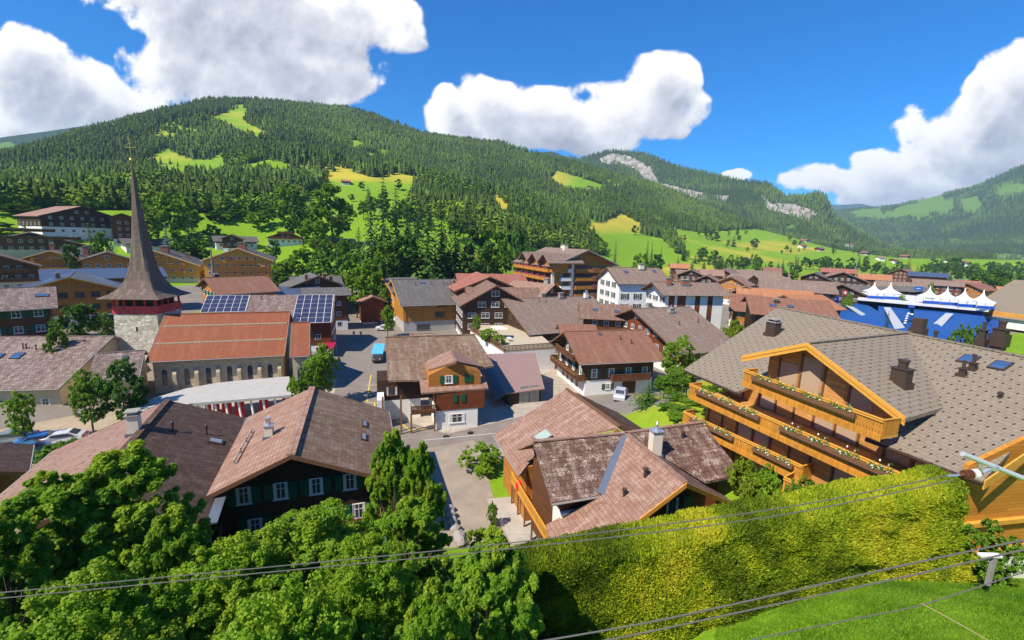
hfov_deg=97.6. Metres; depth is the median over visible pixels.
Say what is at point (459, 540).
boulder
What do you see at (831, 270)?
chalet
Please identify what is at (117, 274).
chalet
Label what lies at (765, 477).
bush
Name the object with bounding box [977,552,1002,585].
fence post
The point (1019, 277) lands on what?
leafy tree
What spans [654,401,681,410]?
bush
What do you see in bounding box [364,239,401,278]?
leafy tree
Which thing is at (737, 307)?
chalet
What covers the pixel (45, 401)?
window
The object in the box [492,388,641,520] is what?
chalet
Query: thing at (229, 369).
arched window
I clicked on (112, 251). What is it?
blue spruce tree
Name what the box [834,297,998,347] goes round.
stadium
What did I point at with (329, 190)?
leafy tree
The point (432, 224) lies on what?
spruce tree
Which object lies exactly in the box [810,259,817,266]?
leafy tree
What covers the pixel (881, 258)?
farmhouse
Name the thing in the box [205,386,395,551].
chalet
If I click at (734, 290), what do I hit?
chalet
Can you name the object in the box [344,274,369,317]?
leafy tree
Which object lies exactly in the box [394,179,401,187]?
leafy tree
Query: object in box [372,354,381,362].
parked car
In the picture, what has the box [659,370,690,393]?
leafy tree
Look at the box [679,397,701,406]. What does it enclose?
bush
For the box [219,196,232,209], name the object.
leafy tree
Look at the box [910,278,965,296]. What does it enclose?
chalet
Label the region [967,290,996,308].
marquee
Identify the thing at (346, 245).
leafy tree
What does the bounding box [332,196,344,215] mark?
leafy tree
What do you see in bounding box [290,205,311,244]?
leafy tree
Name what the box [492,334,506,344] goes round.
bush
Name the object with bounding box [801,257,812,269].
leafy tree
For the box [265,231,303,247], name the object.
chalet
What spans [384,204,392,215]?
leafy tree
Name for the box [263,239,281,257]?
leafy tree
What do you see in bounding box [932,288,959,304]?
marquee
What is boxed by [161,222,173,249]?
blue spruce tree
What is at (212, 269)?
turret
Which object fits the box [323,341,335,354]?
awning
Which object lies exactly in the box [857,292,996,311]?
viewing deck
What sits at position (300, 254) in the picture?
leafy tree
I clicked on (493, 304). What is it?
window
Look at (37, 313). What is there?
window
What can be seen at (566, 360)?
window
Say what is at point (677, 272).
chalet
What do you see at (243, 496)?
window
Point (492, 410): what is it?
square
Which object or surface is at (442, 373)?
chalet
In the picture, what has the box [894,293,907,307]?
bush
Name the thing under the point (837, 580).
cable
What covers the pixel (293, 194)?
leafy tree
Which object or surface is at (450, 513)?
boulder
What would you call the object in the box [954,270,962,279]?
leafy tree
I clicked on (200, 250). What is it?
leafy tree
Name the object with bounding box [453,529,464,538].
boulder
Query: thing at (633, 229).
leafy tree
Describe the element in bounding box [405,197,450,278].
conifer tree
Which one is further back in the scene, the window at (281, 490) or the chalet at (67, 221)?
the chalet at (67, 221)
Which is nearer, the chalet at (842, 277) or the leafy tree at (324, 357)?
the leafy tree at (324, 357)
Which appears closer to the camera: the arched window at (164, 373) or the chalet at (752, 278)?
the arched window at (164, 373)
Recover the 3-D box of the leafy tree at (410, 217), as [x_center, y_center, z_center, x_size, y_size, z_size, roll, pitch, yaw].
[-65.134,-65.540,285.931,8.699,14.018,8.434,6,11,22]
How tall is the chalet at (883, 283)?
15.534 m
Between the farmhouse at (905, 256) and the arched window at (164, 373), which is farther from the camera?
the farmhouse at (905, 256)
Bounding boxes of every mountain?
[0,126,88,148]
[832,204,874,210]
[838,165,1023,259]
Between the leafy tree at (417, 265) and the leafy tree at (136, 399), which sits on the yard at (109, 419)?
the leafy tree at (136, 399)
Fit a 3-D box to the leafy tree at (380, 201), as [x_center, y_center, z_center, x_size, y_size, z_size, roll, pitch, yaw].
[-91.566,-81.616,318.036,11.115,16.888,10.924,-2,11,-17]
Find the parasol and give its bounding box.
[491,326,507,329]
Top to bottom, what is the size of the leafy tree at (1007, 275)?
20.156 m
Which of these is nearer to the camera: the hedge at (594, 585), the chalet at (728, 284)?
the hedge at (594, 585)
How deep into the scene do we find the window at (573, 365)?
80.27 m
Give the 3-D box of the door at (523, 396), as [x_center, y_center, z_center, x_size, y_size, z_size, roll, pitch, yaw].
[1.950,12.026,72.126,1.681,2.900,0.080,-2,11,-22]
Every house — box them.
[0,335,120,405]
[0,442,34,493]
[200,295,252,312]
[246,294,336,351]
[379,277,416,320]
[388,279,456,331]
[409,333,435,335]
[595,263,666,307]
[640,277,731,329]
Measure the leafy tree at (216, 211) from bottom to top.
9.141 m
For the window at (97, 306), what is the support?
in the chalet at (73, 287)
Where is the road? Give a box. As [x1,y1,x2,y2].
[334,375,521,460]
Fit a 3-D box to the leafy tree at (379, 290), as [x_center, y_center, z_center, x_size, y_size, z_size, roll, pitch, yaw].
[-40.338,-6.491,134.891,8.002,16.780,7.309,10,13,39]
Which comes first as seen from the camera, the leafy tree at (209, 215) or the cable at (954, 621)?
the cable at (954, 621)
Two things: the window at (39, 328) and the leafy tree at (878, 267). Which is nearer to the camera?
the window at (39, 328)
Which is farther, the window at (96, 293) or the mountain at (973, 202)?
the mountain at (973, 202)
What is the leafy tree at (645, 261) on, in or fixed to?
on the ground at (354, 354)
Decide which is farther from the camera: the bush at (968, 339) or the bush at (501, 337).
the bush at (968, 339)
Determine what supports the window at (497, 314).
in the chalet at (485, 303)
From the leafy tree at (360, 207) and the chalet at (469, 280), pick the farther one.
the leafy tree at (360, 207)
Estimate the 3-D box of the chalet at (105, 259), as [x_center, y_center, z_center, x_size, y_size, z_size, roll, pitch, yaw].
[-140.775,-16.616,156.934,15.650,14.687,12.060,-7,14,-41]
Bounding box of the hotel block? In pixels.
[512,244,619,299]
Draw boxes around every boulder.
[445,504,454,511]
[446,509,455,518]
[448,516,457,524]
[450,523,460,531]
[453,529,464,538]
[454,535,465,546]
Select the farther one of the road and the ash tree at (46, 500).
the road
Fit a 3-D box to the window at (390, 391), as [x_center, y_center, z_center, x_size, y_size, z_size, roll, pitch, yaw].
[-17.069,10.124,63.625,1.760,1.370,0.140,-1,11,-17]
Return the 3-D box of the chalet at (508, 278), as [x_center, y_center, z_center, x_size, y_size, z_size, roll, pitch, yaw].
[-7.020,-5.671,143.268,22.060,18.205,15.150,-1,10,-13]
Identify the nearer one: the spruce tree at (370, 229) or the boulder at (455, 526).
the boulder at (455, 526)
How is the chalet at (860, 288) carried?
on the ground at (354, 354)
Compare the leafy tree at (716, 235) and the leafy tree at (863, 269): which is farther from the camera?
the leafy tree at (716, 235)
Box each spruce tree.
[107,228,115,253]
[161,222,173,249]
[184,215,210,259]
[329,250,345,279]
[351,227,366,263]
[358,192,383,276]
[367,178,397,275]
[387,185,406,266]
[401,206,411,252]
[404,211,422,273]
[414,205,422,228]
[425,203,434,225]
[428,213,435,230]
[429,202,458,276]
[444,217,466,278]
[460,213,478,272]
[481,223,489,272]
[613,241,617,266]
[649,243,653,266]
[792,255,799,279]
[883,311,890,327]
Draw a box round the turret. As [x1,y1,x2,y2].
[210,245,214,276]
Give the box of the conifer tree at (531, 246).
[525,217,536,251]
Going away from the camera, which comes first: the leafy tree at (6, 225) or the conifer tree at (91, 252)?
the conifer tree at (91, 252)
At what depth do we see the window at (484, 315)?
112.02 m
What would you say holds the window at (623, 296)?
in the apartment house at (621, 285)
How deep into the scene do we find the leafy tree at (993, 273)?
298.16 m
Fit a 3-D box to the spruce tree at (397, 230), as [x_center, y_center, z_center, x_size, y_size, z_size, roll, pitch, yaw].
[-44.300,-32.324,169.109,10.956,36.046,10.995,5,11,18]
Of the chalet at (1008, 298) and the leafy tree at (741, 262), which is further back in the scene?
the leafy tree at (741, 262)
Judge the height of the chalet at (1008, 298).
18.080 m
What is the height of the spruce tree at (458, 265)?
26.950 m
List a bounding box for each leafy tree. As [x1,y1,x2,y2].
[0,203,43,213]
[0,222,15,232]
[0,390,36,435]
[47,302,104,335]
[62,244,81,268]
[66,368,111,432]
[93,230,111,254]
[94,311,114,334]
[95,356,149,419]
[141,195,172,238]
[141,204,163,241]
[153,192,191,239]
[165,191,181,199]
[168,230,189,253]
[173,199,204,236]
[186,238,211,259]
[201,224,221,243]
[203,211,233,220]
[210,209,221,222]
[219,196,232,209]
[224,209,248,216]
[226,201,236,210]
[229,188,241,196]
[244,211,268,229]
[254,200,265,212]
[258,205,276,224]
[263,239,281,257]
[270,259,303,280]
[271,271,288,286]
[273,181,308,233]
[284,248,314,274]
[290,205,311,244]
[299,219,328,249]
[299,358,325,392]
[302,342,340,391]
[304,183,356,248]
[305,254,335,275]
[311,239,335,265]
[329,239,360,272]
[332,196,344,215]
[336,252,364,292]
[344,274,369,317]
[355,259,383,291]
[357,200,369,219]
[358,181,365,190]
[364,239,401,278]
[366,270,389,306]
[368,196,378,215]
[375,194,390,208]
[380,305,395,335]
[383,268,398,277]
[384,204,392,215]
[385,210,397,226]
[390,234,417,276]
[393,206,402,218]
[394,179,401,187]
[397,199,405,215]
[400,204,413,217]
[403,206,415,224]
[409,253,423,274]
[415,224,426,237]
[438,251,459,270]
[447,220,463,236]
[458,218,469,238]
[460,225,496,273]
[485,230,514,273]
[508,227,526,270]
[631,225,638,232]
[631,253,651,266]
[650,254,664,268]
[653,374,674,396]
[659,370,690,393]
[660,334,697,385]
[677,364,700,394]
[698,250,706,257]
[699,247,708,258]
[704,230,712,237]
[710,250,718,258]
[710,385,724,392]
[713,232,719,238]
[716,262,724,269]
[724,258,732,267]
[734,256,745,269]
[745,259,751,267]
[750,238,759,246]
[751,254,757,262]
[752,262,760,269]
[781,270,798,279]
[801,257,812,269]
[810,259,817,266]
[818,261,828,270]
[834,258,841,267]
[843,264,854,268]
[845,257,855,267]
[859,263,868,273]
[871,264,881,272]
[893,261,903,268]
[920,264,930,271]
[931,262,940,270]
[938,262,951,272]
[945,257,957,265]
[953,266,966,278]
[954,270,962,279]
[956,258,964,266]
[964,269,979,277]
[968,272,996,286]
[981,271,1004,285]
[982,261,996,271]
[987,279,1001,286]
[993,269,1004,274]
[999,271,1017,278]
[1001,279,1012,285]
[1011,275,1023,279]
[1012,261,1023,271]
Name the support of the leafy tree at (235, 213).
on the ground at (354, 354)
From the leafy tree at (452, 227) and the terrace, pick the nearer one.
the terrace
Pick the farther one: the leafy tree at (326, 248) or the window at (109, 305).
the leafy tree at (326, 248)
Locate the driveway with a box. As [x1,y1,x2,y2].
[425,440,518,547]
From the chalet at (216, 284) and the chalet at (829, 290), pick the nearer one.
the chalet at (216, 284)
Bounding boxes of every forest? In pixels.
[0,94,763,254]
[546,148,997,259]
[834,163,1023,259]
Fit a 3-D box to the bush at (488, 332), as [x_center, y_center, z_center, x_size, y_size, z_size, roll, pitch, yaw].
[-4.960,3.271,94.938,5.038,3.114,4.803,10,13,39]
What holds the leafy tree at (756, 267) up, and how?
on the ground at (354, 354)
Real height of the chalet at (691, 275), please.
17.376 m
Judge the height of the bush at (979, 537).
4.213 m
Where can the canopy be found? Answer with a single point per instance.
(226, 395)
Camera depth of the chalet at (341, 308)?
119.55 m
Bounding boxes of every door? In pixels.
[519,386,528,403]
[529,385,538,402]
[622,381,635,393]
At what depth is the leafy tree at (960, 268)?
505.18 m
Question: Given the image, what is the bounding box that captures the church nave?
[145,311,293,393]
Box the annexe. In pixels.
[90,349,147,411]
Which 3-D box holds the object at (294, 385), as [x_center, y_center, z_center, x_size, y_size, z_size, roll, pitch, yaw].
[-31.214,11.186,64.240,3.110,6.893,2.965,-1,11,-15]
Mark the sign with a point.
(918, 288)
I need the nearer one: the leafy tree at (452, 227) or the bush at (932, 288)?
the bush at (932, 288)
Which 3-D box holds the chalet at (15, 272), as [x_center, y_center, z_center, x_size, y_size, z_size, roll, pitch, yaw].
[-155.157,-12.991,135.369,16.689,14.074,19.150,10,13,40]
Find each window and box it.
[0,328,5,334]
[5,311,26,318]
[8,326,28,333]
[28,309,48,316]
[31,324,50,331]
[40,398,50,404]
[58,293,67,298]
[75,292,84,297]
[91,291,100,296]
[92,303,100,308]
[107,303,115,308]
[162,370,168,385]
[184,368,190,384]
[206,367,211,382]
[226,485,260,506]
[227,366,232,381]
[238,516,271,534]
[247,365,252,379]
[263,481,296,500]
[268,364,272,377]
[275,512,297,525]
[297,367,303,382]
[300,476,331,495]
[315,334,320,339]
[334,474,364,491]
[344,502,372,518]
[386,386,397,395]
[417,324,429,329]
[435,312,443,317]
[440,375,456,383]
[449,413,464,423]
[468,313,475,318]
[478,302,485,307]
[481,313,488,318]
[491,291,499,296]
[491,302,499,307]
[495,312,502,317]
[558,352,562,360]
[564,356,569,365]
[565,341,569,350]
[571,361,575,370]
[577,365,583,374]
[588,369,600,377]
[602,383,613,389]
[605,368,617,376]
[621,294,628,298]
[622,367,634,373]
[633,294,641,298]
[633,304,640,307]
[639,366,650,372]
[664,496,679,514]
[767,469,782,485]
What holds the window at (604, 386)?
in the chalet at (592, 362)
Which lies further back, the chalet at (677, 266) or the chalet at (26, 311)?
the chalet at (677, 266)
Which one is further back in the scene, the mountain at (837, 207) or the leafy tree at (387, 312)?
the mountain at (837, 207)
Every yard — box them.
[0,409,120,466]
[487,497,536,543]
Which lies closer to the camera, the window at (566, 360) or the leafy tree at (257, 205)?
the window at (566, 360)
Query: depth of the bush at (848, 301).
178.10 m
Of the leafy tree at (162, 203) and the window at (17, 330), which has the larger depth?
the leafy tree at (162, 203)
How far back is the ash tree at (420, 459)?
26.86 m
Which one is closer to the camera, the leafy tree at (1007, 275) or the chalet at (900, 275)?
the leafy tree at (1007, 275)
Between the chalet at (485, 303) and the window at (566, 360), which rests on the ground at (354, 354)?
the chalet at (485, 303)
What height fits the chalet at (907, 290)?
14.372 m
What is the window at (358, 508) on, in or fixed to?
in the chalet at (310, 447)
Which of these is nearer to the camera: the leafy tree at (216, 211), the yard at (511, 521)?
the yard at (511, 521)
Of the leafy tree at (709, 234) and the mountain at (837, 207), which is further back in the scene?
the mountain at (837, 207)
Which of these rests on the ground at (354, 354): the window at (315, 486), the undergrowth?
the undergrowth
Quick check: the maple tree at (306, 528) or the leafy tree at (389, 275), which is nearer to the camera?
the maple tree at (306, 528)
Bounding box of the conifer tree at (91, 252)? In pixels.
[81,223,102,255]
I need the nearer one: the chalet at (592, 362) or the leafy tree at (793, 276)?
the chalet at (592, 362)
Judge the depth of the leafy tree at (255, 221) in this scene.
255.54 m
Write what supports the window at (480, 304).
in the chalet at (485, 303)
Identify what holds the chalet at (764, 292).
on the ground at (354, 354)
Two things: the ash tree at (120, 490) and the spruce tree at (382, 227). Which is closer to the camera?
the ash tree at (120, 490)
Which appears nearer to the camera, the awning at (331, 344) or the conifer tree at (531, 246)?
the awning at (331, 344)
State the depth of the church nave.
73.96 m
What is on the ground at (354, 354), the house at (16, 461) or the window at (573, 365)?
the house at (16, 461)
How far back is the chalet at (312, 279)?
132.03 m
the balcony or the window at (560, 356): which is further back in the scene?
the window at (560, 356)
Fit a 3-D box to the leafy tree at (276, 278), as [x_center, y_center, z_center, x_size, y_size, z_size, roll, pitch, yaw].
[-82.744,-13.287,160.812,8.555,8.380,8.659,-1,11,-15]
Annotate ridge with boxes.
[540,150,931,257]
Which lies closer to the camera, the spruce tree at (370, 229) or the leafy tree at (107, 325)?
the leafy tree at (107, 325)
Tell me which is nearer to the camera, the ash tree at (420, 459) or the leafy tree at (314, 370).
the ash tree at (420, 459)
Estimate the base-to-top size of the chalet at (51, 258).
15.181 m
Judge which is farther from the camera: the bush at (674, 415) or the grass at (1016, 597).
the bush at (674, 415)
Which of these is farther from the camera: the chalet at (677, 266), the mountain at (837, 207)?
the mountain at (837, 207)
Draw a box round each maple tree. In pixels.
[0,556,203,639]
[150,529,303,639]
[211,568,370,639]
[243,497,384,639]
[297,533,421,639]
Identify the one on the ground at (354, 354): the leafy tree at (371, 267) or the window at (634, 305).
the leafy tree at (371, 267)
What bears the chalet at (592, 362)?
on the ground at (354, 354)
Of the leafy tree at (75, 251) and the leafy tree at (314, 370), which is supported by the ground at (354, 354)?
the leafy tree at (75, 251)
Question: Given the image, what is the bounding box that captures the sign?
[914,286,922,291]
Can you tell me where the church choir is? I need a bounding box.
[289,321,312,392]
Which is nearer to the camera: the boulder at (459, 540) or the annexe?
the boulder at (459, 540)
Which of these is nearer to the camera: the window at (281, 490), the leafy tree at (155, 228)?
the window at (281, 490)
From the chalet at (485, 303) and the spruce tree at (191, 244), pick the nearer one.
the chalet at (485, 303)
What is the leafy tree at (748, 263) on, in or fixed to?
on the ground at (354, 354)
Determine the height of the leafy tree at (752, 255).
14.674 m
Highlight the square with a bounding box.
[203,353,577,458]
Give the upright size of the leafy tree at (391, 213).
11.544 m
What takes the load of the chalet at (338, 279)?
on the ground at (354, 354)
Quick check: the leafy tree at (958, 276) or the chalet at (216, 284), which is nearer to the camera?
the chalet at (216, 284)
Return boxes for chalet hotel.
[682,306,1023,577]
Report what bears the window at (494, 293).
in the chalet at (485, 303)
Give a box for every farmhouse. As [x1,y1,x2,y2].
[341,179,350,184]
[814,247,824,250]
[860,251,870,254]
[874,256,885,260]
[889,259,899,263]
[900,255,910,258]
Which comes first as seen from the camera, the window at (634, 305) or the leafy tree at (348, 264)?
the window at (634, 305)
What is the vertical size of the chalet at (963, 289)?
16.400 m
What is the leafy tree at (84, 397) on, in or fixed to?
on the yard at (109, 419)
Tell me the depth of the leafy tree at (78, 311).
77.11 m
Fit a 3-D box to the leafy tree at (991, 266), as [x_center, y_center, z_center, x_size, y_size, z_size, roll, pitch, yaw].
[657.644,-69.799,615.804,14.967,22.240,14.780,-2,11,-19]
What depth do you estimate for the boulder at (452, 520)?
40.91 m
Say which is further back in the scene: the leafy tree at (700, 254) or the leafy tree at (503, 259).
the leafy tree at (700, 254)
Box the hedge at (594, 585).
[519,464,978,639]
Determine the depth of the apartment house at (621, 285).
131.78 m
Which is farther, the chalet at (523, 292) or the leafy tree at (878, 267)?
the leafy tree at (878, 267)
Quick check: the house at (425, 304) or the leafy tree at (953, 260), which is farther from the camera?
the leafy tree at (953, 260)
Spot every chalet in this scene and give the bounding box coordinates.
[0,227,92,257]
[0,254,43,287]
[0,286,58,335]
[0,399,247,569]
[12,206,112,239]
[18,271,121,327]
[19,243,97,268]
[38,267,167,281]
[77,251,129,268]
[107,213,131,245]
[116,238,167,252]
[153,245,204,282]
[195,273,280,303]
[200,242,277,279]
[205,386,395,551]
[210,236,259,249]
[220,234,245,251]
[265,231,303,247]
[275,286,320,294]
[278,272,343,288]
[288,276,344,286]
[300,287,351,329]
[330,238,356,246]
[377,334,493,433]
[448,272,513,294]
[452,280,523,333]
[454,273,527,283]
[464,287,539,297]
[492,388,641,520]
[501,290,600,352]
[510,278,569,296]
[517,420,741,541]
[548,329,664,395]
[555,324,596,333]
[578,303,631,329]
[613,303,729,371]
[668,263,689,281]
[673,269,687,281]
[677,269,703,281]
[693,274,719,281]
[698,269,724,279]
[717,275,755,304]
[720,268,739,279]
[724,273,757,287]
[728,285,751,325]
[728,293,762,337]
[735,287,813,296]
[736,269,790,287]
[741,296,840,328]
[757,278,838,300]
[762,267,782,271]
[776,295,847,315]
[800,272,833,281]
[820,268,857,275]
[824,270,869,284]
[835,281,867,304]
[845,284,899,293]
[856,273,892,285]
[874,280,927,287]
[888,269,913,281]
[894,285,928,295]
[906,271,949,281]
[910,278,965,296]
[953,280,981,283]
[961,282,976,293]
[965,283,996,298]
[983,279,1023,330]
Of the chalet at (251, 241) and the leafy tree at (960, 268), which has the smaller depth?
the chalet at (251, 241)
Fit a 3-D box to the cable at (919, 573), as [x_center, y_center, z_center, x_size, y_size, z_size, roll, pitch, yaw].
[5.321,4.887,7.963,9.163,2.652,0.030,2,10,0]
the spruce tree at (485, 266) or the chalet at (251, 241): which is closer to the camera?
the spruce tree at (485, 266)
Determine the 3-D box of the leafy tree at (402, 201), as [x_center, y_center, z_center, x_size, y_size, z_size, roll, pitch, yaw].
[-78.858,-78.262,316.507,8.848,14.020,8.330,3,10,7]
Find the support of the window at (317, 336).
in the house at (318, 312)
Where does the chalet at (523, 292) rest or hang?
on the ground at (354, 354)
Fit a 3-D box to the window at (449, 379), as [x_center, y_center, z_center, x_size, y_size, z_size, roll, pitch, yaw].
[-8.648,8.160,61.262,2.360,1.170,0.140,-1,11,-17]
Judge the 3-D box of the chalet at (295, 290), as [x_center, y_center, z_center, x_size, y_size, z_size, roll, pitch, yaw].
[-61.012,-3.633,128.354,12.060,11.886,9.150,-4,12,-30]
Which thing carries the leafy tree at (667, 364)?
on the ground at (354, 354)
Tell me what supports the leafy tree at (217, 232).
on the ground at (354, 354)
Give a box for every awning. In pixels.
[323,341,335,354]
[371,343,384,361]
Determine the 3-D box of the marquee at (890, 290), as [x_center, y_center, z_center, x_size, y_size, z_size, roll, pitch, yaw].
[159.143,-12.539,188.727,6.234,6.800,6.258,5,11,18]
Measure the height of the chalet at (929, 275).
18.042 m
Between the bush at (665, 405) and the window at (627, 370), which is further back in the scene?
the window at (627, 370)
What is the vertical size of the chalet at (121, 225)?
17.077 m
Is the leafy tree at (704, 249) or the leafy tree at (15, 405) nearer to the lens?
the leafy tree at (15, 405)
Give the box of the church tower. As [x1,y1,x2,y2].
[97,138,190,369]
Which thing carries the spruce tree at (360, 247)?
on the ground at (354, 354)
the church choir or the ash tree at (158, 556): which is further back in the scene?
the church choir
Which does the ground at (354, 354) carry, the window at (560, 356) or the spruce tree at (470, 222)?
the spruce tree at (470, 222)
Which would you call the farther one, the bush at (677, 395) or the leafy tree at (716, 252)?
the leafy tree at (716, 252)
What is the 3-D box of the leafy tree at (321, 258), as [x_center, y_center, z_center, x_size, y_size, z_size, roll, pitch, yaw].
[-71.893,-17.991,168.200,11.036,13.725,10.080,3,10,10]
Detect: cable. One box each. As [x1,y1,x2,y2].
[0,474,950,592]
[0,479,953,598]
[545,539,1023,639]
[604,549,1023,639]
[750,572,1023,639]
[921,603,987,639]
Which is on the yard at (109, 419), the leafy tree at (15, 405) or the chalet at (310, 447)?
the leafy tree at (15, 405)
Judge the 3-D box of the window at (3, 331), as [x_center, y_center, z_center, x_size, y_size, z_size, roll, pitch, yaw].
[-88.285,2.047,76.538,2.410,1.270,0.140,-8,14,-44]
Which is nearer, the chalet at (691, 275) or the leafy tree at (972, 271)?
the chalet at (691, 275)
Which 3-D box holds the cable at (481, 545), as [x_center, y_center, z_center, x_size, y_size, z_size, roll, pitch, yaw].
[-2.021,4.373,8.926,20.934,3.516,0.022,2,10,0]
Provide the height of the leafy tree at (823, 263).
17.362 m
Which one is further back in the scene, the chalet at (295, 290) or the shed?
the chalet at (295, 290)
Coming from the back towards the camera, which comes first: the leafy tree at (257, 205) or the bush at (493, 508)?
the leafy tree at (257, 205)
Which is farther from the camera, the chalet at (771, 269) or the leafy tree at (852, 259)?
the leafy tree at (852, 259)
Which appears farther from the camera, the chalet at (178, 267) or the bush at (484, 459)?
the chalet at (178, 267)
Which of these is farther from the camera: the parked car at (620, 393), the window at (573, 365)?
the window at (573, 365)
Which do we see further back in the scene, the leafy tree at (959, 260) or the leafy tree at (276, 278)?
the leafy tree at (959, 260)
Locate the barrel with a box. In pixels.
[516,480,521,490]
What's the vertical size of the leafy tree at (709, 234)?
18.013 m
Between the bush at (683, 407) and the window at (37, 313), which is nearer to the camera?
the bush at (683, 407)
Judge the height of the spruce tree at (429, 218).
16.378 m
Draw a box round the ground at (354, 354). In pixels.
[0,104,1023,639]
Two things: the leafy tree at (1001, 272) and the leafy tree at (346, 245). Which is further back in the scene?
the leafy tree at (1001, 272)
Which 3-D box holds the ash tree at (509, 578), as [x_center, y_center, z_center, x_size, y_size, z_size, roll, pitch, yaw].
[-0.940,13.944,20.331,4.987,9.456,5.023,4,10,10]
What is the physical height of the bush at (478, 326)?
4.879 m
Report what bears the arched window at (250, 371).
in the church nave
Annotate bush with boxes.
[33,440,67,465]
[42,322,69,353]
[67,435,77,442]
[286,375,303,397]
[456,441,501,478]
[466,526,484,551]
[472,314,480,329]
[478,328,498,340]
[486,501,497,525]
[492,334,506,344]
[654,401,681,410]
[658,390,687,402]
[666,410,682,420]
[668,404,698,411]
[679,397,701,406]
[687,400,705,407]
[688,384,715,392]
[722,318,744,337]
[726,456,756,496]
[738,477,761,508]
[754,463,782,507]
[782,474,820,497]
[841,292,854,307]
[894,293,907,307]
[927,282,934,298]
[946,323,973,344]
[960,517,1023,587]
[966,324,982,344]
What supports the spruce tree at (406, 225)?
on the ground at (354, 354)
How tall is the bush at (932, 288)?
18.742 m
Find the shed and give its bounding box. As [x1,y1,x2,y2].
[479,353,544,404]
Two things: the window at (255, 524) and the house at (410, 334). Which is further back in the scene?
the house at (410, 334)
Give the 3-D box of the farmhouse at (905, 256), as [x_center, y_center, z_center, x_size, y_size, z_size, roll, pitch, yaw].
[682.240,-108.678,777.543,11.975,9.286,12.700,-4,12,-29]
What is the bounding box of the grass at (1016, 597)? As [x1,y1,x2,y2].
[714,578,1023,639]
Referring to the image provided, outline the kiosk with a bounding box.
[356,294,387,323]
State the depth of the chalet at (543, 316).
110.57 m
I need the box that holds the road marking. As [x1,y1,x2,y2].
[366,375,433,429]
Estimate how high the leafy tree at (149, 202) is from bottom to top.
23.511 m
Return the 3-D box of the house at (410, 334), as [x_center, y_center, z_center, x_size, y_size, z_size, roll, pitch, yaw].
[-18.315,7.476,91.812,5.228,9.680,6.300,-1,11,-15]
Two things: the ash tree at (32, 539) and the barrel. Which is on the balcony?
the barrel
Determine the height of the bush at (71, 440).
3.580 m
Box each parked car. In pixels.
[0,429,39,442]
[13,430,55,444]
[20,439,51,454]
[39,428,88,443]
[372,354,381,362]
[375,324,389,330]
[613,386,627,400]
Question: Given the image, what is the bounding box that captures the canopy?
[135,376,290,416]
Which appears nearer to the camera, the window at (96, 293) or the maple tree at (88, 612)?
the maple tree at (88, 612)
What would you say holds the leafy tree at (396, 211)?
on the ground at (354, 354)
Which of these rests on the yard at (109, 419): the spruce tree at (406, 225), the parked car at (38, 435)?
the parked car at (38, 435)
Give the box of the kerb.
[424,433,494,440]
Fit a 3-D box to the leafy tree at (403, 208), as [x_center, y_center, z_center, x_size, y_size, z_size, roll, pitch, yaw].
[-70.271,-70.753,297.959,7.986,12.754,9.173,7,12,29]
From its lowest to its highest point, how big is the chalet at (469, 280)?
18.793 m
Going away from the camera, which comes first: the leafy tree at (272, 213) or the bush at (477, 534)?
the bush at (477, 534)
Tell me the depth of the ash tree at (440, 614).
14.65 m
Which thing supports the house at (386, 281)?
on the ground at (354, 354)
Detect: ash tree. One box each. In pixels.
[0,470,145,629]
[0,506,77,629]
[40,439,213,596]
[125,504,228,639]
[362,428,423,548]
[364,496,453,598]
[389,577,473,639]
[396,440,446,578]
[441,525,545,639]
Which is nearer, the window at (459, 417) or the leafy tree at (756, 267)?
the window at (459, 417)
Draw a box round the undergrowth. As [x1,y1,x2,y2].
[5,544,540,639]
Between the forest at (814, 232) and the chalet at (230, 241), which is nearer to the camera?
the chalet at (230, 241)
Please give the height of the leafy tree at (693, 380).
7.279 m
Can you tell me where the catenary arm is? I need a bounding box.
[946,451,1023,480]
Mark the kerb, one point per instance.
(459, 437)
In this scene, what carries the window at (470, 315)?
in the chalet at (485, 303)
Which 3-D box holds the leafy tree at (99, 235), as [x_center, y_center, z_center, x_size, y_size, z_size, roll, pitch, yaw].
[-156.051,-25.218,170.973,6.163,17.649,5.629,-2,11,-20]
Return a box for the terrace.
[470,324,554,370]
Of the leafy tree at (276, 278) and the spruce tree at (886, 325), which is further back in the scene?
the leafy tree at (276, 278)
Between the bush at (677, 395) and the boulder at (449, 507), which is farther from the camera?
the bush at (677, 395)
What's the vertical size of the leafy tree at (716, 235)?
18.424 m
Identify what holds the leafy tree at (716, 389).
on the ground at (354, 354)
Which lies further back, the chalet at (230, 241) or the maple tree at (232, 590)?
the chalet at (230, 241)
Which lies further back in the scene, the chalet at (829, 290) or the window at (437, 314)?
the chalet at (829, 290)
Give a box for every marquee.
[861,283,885,298]
[881,283,901,299]
[915,286,939,303]
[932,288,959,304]
[949,288,976,306]
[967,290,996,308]
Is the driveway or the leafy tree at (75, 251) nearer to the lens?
the driveway
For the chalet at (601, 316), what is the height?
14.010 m

